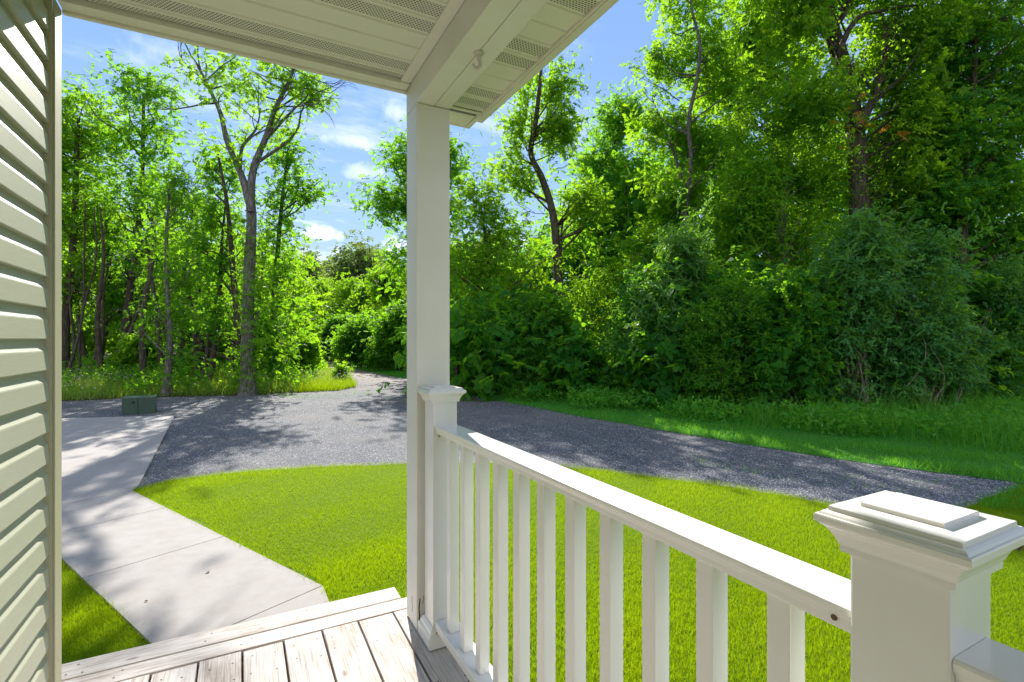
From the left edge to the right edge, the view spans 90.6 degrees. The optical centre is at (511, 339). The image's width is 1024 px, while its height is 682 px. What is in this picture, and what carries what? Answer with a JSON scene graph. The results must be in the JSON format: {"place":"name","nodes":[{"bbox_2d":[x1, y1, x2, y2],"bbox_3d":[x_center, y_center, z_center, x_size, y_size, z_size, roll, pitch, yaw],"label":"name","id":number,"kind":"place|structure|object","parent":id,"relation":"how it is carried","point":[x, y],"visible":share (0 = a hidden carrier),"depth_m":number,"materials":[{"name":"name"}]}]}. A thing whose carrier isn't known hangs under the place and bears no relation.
{"place":"outdoors","nodes":[
{"label":"outdoors","id":0,"kind":"place"},
{"bbox_2d":[62,566,147,663],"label":"lawn soil","id":1,"kind":"structure","parent":0,"point":[122,648],"depth_m":2.85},
{"bbox_2d":[62,415,174,503],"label":"driveway slab","id":2,"kind":"structure","parent":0,"point":[103,456],"depth_m":7.31,"materials":[{"name":"concrete"}]},
{"bbox_2d":[62,491,328,643],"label":"walkway","id":3,"kind":"structure","parent":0,"point":[130,552],"depth_m":3.56,"materials":[{"name":"concrete"}]},
{"bbox_2d":[62,362,1016,506],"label":"gravel drive","id":4,"kind":"structure","parent":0,"point":[368,382],"depth_m":8.22,"materials":[{"name":"grey gravel"}]},
{"bbox_2d":[121,395,156,414],"bbox_3d":[-8.368,1.473,11.396,0.618,0.378,0.456,0,0,-32],"label":"utility box","id":5,"kind":"object","parent":4,"relation":"on","point":[140,404],"visible":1,"depth_m":11.24,"materials":[{"name":"green metal"}]},
{"bbox_2d":[122,398,137,414],"bbox_3d":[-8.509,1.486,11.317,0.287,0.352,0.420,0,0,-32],"label":"left door","id":6,"kind":"structure","parent":5,"relation":"in","point":[128,408],"depth_m":11.14,"materials":[{"name":"green metal"}]},
{"bbox_2d":[138,396,156,413],"bbox_3d":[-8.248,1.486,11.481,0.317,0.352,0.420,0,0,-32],"label":"right door","id":7,"kind":"structure","parent":5,"relation":"in","point":[145,405],"depth_m":11.31,"materials":[{"name":"green metal"}]},
{"bbox_2d":[62,395,1011,506],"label":"gravel stones","id":8,"kind":"object","parent":4,"relation":"on","point":[847,486],"visible":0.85,"depth_m":7.05,"materials":[{"name":"grey gravel"}]},
{"bbox_2d":[280,391,975,497],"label":"gravel weeds","id":9,"kind":"object","parent":4,"relation":"on","point":[691,458],"visible":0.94,"depth_m":6.70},
{"bbox_2d":[56,0,1023,338],"label":"sky","id":10,"kind":"structure","parent":0,"point":[612,40],"materials":[{"name":"blue"}]},
{"bbox_2d":[62,344,1022,494],"bbox_3d":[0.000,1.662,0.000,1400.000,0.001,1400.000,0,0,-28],"label":"ground","id":11,"kind":"structure","parent":0,"point":[194,395],"depth_m":15.26,"materials":[{"name":"green plant"}]},
{"bbox_2d":[0,0,61,681],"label":"house","id":12,"kind":"structure","parent":11,"relation":"on","point":[30,340],"depth_m":1.53,"materials":[{"name":"plastic"}]},
{"bbox_2d":[58,0,618,128],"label":"porch roof","id":13,"kind":"structure","parent":12,"relation":"attached to","point":[417,51],"depth_m":1.88,"materials":[{"name":"metal"}]},
{"bbox_2d":[472,49,483,69],"bbox_3d":[-0.120,-0.994,1.812,0.039,0.062,0.038,0,0,-28],"label":"ceiling hook","id":14,"kind":"object","parent":13,"relation":"attached to","point":[478,53],"visible":1,"depth_m":1.81,"materials":[{"name":"white metal"}]},
{"bbox_2d":[62,71,140,370],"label":"tree","id":15,"kind":"object","parent":11,"relation":"on","point":[77,134],"visible":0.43,"depth_m":20.80,"materials":[{"name":"green plant"}]},
{"bbox_2d":[62,179,165,370],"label":"tree","id":16,"kind":"object","parent":11,"relation":"on","point":[116,297],"visible":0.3,"depth_m":22.23,"materials":[{"name":"green plant"}]},
{"bbox_2d":[62,48,206,362],"bbox_3d":[-15.124,-4.718,20.264,4.868,12.951,4.174,0,0,-17],"label":"tree","id":17,"kind":"object","parent":11,"relation":"on","point":[129,128],"visible":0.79,"depth_m":20.19,"materials":[{"name":"green plant"}]},
{"bbox_2d":[94,327,179,380],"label":"shrub","id":18,"kind":"object","parent":11,"relation":"on","point":[129,352],"visible":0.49,"depth_m":19.35,"materials":[{"name":"green plant"}]},
{"bbox_2d":[121,137,218,395],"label":"tree","id":19,"kind":"object","parent":11,"relation":"on","point":[172,195],"visible":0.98,"depth_m":14.88,"materials":[{"name":"green plant"}]},
{"bbox_2d":[62,351,322,396],"bbox_3d":[-17.900,1.190,25.949,30.455,1.085,15.266,0,0,42],"label":"ground cover","id":20,"kind":"object","parent":11,"relation":"on","point":[109,370],"visible":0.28,"depth_m":16.73,"materials":[{"name":"green plant"}]},
{"bbox_2d":[146,181,243,375],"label":"tree","id":21,"kind":"object","parent":11,"relation":"on","point":[200,335],"visible":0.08,"depth_m":22.76,"materials":[{"name":"green plant"}]},
{"bbox_2d":[62,168,331,385],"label":"woodland","id":22,"kind":"object","parent":11,"relation":"on","point":[92,332],"visible":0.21,"depth_m":20.46,"materials":[{"name":"green plant"}]},
{"bbox_2d":[177,319,235,374],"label":"shrub","id":23,"kind":"object","parent":11,"relation":"on","point":[221,350],"visible":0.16,"depth_m":23.17,"materials":[{"name":"green plant"}]},
{"bbox_2d":[64,361,350,389],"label":"wild flowers","id":24,"kind":"object","parent":11,"relation":"on","point":[230,376],"visible":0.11,"depth_m":17.97,"materials":[{"name":"plant"}]},
{"bbox_2d":[157,119,260,382],"bbox_3d":[-10.534,-2.898,17.985,3.362,9.290,3.132,0,0,-28],"label":"tree","id":25,"kind":"object","parent":11,"relation":"on","point":[212,217],"visible":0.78,"depth_m":17.72,"materials":[{"name":"green plant"}]},
{"bbox_2d":[62,358,356,400],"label":"meadow grass","id":26,"kind":"structure","parent":11,"relation":"on","point":[104,390],"depth_m":15.75,"materials":[{"name":"green plant"}]},
{"bbox_2d":[135,42,356,395],"bbox_3d":[-7.507,-3.737,15.419,6.340,12.466,3.024,0,0,1],"label":"tree","id":27,"kind":"object","parent":11,"relation":"on","point":[248,354],"visible":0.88,"depth_m":15.13,"materials":[{"name":"green plant"}]},
{"bbox_2d":[228,313,295,385],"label":"shrub","id":28,"kind":"object","parent":11,"relation":"on","point":[273,354],"visible":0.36,"depth_m":17.76,"materials":[{"name":"green plant"}]},
{"bbox_2d":[62,587,469,681],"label":"porch deck","id":29,"kind":"structure","parent":11,"relation":"on","point":[372,637],"depth_m":2.04,"materials":[{"name":"white wood"}]},
{"bbox_2d":[407,103,449,629],"bbox_3d":[-0.380,0.117,2.291,0.153,2.281,0.153,0,0,-28],"label":"porch post","id":30,"kind":"object","parent":29,"relation":"on","point":[428,244],"visible":0.81,"depth_m":2.22,"materials":[{"name":"paint"}]},
{"bbox_2d":[416,384,465,650],"bbox_3d":[-0.301,0.727,2.147,0.164,1.064,0.164,0,0,-28],"label":"newel post","id":31,"kind":"object","parent":29,"relation":"on","point":[441,400],"visible":0.84,"depth_m":2.10,"materials":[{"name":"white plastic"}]},
{"bbox_2d":[813,490,1023,681],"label":"newel post","id":32,"kind":"object","parent":29,"relation":"on","point":[922,570],"visible":1,"depth_m":0.60,"materials":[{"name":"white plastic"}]},
{"bbox_2d":[434,423,850,681],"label":"railing","id":33,"kind":"object","parent":32,"relation":"attached to","point":[795,589],"visible":0.99,"depth_m":1.25,"materials":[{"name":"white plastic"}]},
{"bbox_2d":[952,637,1023,681],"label":"railing","id":34,"kind":"object","parent":32,"relation":"attached to","point":[986,659],"visible":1,"depth_m":0.56,"materials":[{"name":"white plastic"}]},
{"bbox_2d":[221,113,342,375],"bbox_3d":[-8.461,-3.320,18.920,3.719,10.093,3.603,0,0,32],"label":"tree","id":35,"kind":"object","parent":11,"relation":"on","point":[287,159],"visible":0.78,"depth_m":18.90,"materials":[{"name":"green plant"}]},
{"bbox_2d":[282,330,327,375],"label":"bush","id":36,"kind":"object","parent":11,"relation":"on","point":[311,355],"visible":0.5,"depth_m":21.03,"materials":[{"name":"plant"}]},
{"bbox_2d":[300,273,331,335],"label":"shrub","id":37,"kind":"object","parent":11,"relation":"on","point":[322,293],"visible":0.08,"depth_m":52.77,"materials":[{"name":"green plant"}]},
{"bbox_2d":[293,367,355,391],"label":"island grass","id":38,"kind":"structure","parent":11,"relation":"on","point":[328,387],"depth_m":16.96,"materials":[{"name":"green plant"}]},
{"bbox_2d":[310,304,358,361],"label":"shrub","id":39,"kind":"object","parent":11,"relation":"on","point":[327,325],"visible":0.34,"depth_m":35.06,"materials":[{"name":"green plant"}]},
{"bbox_2d":[310,267,365,323],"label":"shrub","id":40,"kind":"object","parent":11,"relation":"on","point":[344,293],"visible":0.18,"depth_m":48.99,"materials":[{"name":"green plant"}]},
{"bbox_2d":[330,359,352,377],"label":"sapling","id":41,"kind":"object","parent":11,"relation":"on","point":[342,369],"visible":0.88,"depth_m":19.70,"materials":[{"name":"plant"}]},
{"bbox_2d":[322,309,379,366],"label":"shrub","id":42,"kind":"object","parent":11,"relation":"on","point":[345,340],"visible":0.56,"depth_m":28.95,"materials":[{"name":"green plant"}]},
{"bbox_2d":[336,282,381,318],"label":"shrub","id":43,"kind":"object","parent":11,"relation":"on","point":[363,297],"visible":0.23,"depth_m":44.95,"materials":[{"name":"green plant"}]},
{"bbox_2d":[351,259,406,320],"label":"shrub","id":44,"kind":"object","parent":11,"relation":"on","point":[385,298],"visible":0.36,"depth_m":40.91,"materials":[{"name":"green plant"}]},
{"bbox_2d":[267,226,506,345],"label":"woodland","id":45,"kind":"object","parent":11,"relation":"on","point":[350,261],"visible":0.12,"depth_m":65.30,"materials":[{"name":"green plant"}]},
{"bbox_2d":[346,113,480,316],"bbox_3d":[-4.896,-4.756,25.919,7.050,12.946,5.689,0,0,-28],"label":"tree","id":46,"kind":"object","parent":11,"relation":"on","point":[394,201],"visible":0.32,"depth_m":25.45,"materials":[{"name":"green plant"}]},
{"bbox_2d":[376,90,1023,412],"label":"woodland","id":47,"kind":"object","parent":11,"relation":"on","point":[482,362],"visible":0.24,"depth_m":13.86,"materials":[{"name":"green plant"}]},
{"bbox_2d":[62,462,1023,681],"bbox_3d":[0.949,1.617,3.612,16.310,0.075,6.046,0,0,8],"label":"lawn grass","id":48,"kind":"structure","parent":0,"point":[67,628],"depth_m":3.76,"materials":[{"name":"green plant"}]},
{"bbox_2d":[62,461,979,643],"bbox_3d":[-0.168,1.611,5.268,8.431,0.063,5.048,0,0,-28],"label":"lawn edge","id":49,"kind":"object","parent":48,"relation":"on","point":[607,469],"visible":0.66,"depth_m":5.42,"materials":[{"name":"green plant"}]},
{"bbox_2d":[973,476,1023,510],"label":"corner grass","id":50,"kind":"structure","parent":48,"relation":"on","point":[1013,491],"depth_m":5.12,"materials":[{"name":"green plant"}]},
{"bbox_2d":[350,364,1023,482],"bbox_3d":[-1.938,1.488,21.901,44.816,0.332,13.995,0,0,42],"label":"verge grass","id":51,"kind":"structure","parent":0,"point":[767,439],"depth_m":8.16,"materials":[{"name":"green plant"}]},
{"bbox_2d":[344,298,406,369],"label":"shrub","id":52,"kind":"object","parent":51,"relation":"on","point":[383,349],"visible":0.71,"depth_m":26.28,"materials":[{"name":"green plant"}]},
{"bbox_2d":[452,284,513,355],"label":"shrub","id":53,"kind":"object","parent":51,"relation":"on","point":[468,307],"visible":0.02,"depth_m":16.41,"materials":[{"name":"green plant"}]},
{"bbox_2d":[450,162,565,313],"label":"tree","id":54,"kind":"object","parent":51,"relation":"on","point":[475,271],"visible":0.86,"depth_m":16.70,"materials":[{"name":"green plant"}]},
{"bbox_2d":[501,282,584,395],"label":"shrub","id":55,"kind":"object","parent":51,"relation":"on","point":[548,308],"visible":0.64,"depth_m":14.13,"materials":[{"name":"green plant"}]},
{"bbox_2d":[474,45,628,295],"bbox_3d":[1.321,-4.329,18.022,5.269,12.094,3.454,0,0,-11],"label":"tree","id":56,"kind":"object","parent":51,"relation":"on","point":[561,130],"visible":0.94,"depth_m":17.88,"materials":[{"name":"green plant"}]},
{"bbox_2d":[545,79,665,295],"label":"tree","id":57,"kind":"object","parent":51,"relation":"on","point":[614,123],"visible":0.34,"depth_m":21.01,"materials":[{"name":"green plant"}]},
{"bbox_2d":[557,240,654,387],"bbox_3d":[2.934,-0.704,15.369,3.778,4.821,3.012,0,0,17],"label":"shrub","id":58,"kind":"object","parent":51,"relation":"on","point":[585,288],"visible":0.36,"depth_m":15.06,"materials":[{"name":"green plant"}]},
{"bbox_2d":[583,257,658,396],"bbox_3d":[3.302,-0.295,13.281,2.208,4.008,2.512,0,0,43],"label":"shrub","id":59,"kind":"object","parent":51,"relation":"on","point":[621,337],"visible":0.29,"depth_m":13.07,"materials":[{"name":"green plant"}]},
{"bbox_2d":[613,177,723,391],"bbox_3d":[4.093,-1.097,12.427,3.640,5.625,2.609,0,0,-28],"label":"shrub","id":60,"kind":"object","parent":51,"relation":"on","point":[688,246],"visible":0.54,"depth_m":12.15,"materials":[{"name":"green plant"}]},
{"bbox_2d":[598,0,766,279],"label":"tree","id":61,"kind":"object","parent":51,"relation":"on","point":[683,142],"visible":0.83,"depth_m":15.68,"materials":[{"name":"green plant"}]},
{"bbox_2d":[669,252,781,413],"bbox_3d":[4.863,-0.112,11.127,2.713,3.771,2.170,0,0,-28],"label":"shrub","id":62,"kind":"object","parent":51,"relation":"on","point":[725,315],"visible":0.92,"depth_m":10.91,"materials":[{"name":"green plant"}]},
{"bbox_2d":[466,375,1023,453],"bbox_3d":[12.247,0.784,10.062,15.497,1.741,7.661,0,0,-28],"label":"tall grass","id":63,"kind":"structure","parent":51,"relation":"on","point":[976,434],"depth_m":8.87,"materials":[{"name":"green plant"}]},
{"bbox_2d":[676,0,866,264],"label":"tree","id":64,"kind":"object","parent":51,"relation":"on","point":[755,32],"visible":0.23,"depth_m":19.45,"materials":[{"name":"green plant"}]},
{"bbox_2d":[694,67,878,298],"bbox_3d":[7.091,-2.783,13.765,4.306,9.007,3.439,0,0,-14],"label":"tree","id":65,"kind":"object","parent":51,"relation":"on","point":[755,204],"visible":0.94,"depth_m":13.21,"materials":[{"name":"green plant"}]},
{"bbox_2d":[736,258,853,414],"bbox_3d":[6.196,-0.031,10.834,2.950,3.481,1.990,0,0,-28],"label":"shrub","id":66,"kind":"object","parent":51,"relation":"on","point":[788,362],"visible":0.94,"depth_m":10.33,"materials":[{"name":"green plant"}]},
{"bbox_2d":[786,197,940,409],"bbox_3d":[7.226,-0.581,10.691,2.931,4.578,2.466,0,0,9],"label":"shrub","id":67,"kind":"object","parent":51,"relation":"on","point":[866,270],"visible":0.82,"depth_m":10.22,"materials":[{"name":"green plant"}]},
{"bbox_2d":[743,0,1010,235],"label":"tree","id":68,"kind":"object","parent":51,"relation":"on","point":[900,49],"visible":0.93,"depth_m":12.78,"materials":[{"name":"green plant"}]},
{"bbox_2d":[849,37,1019,277],"bbox_3d":[11.995,-3.448,14.521,4.480,10.338,3.642,0,0,-28],"label":"tree","id":69,"kind":"object","parent":51,"relation":"on","point":[945,156],"visible":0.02,"depth_m":13.84,"materials":[{"name":"green plant"}]},
{"bbox_2d":[856,201,1018,414],"bbox_3d":[8.744,-0.521,10.652,2.698,4.466,2.784,0,0,29],"label":"shrub","id":70,"kind":"object","parent":51,"relation":"on","point":[956,350],"visible":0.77,"depth_m":10.24,"materials":[{"name":"green plant"}]},
{"bbox_2d":[876,0,1023,285],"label":"tree","id":71,"kind":"object","parent":51,"relation":"on","point":[994,172],"visible":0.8,"depth_m":12.44,"materials":[{"name":"green plant"}]},
{"bbox_2d":[960,227,1023,401],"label":"shrub","id":72,"kind":"object","parent":51,"relation":"on","point":[1012,285],"visible":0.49,"depth_m":11.60,"materials":[{"name":"green plant"}]}
]}

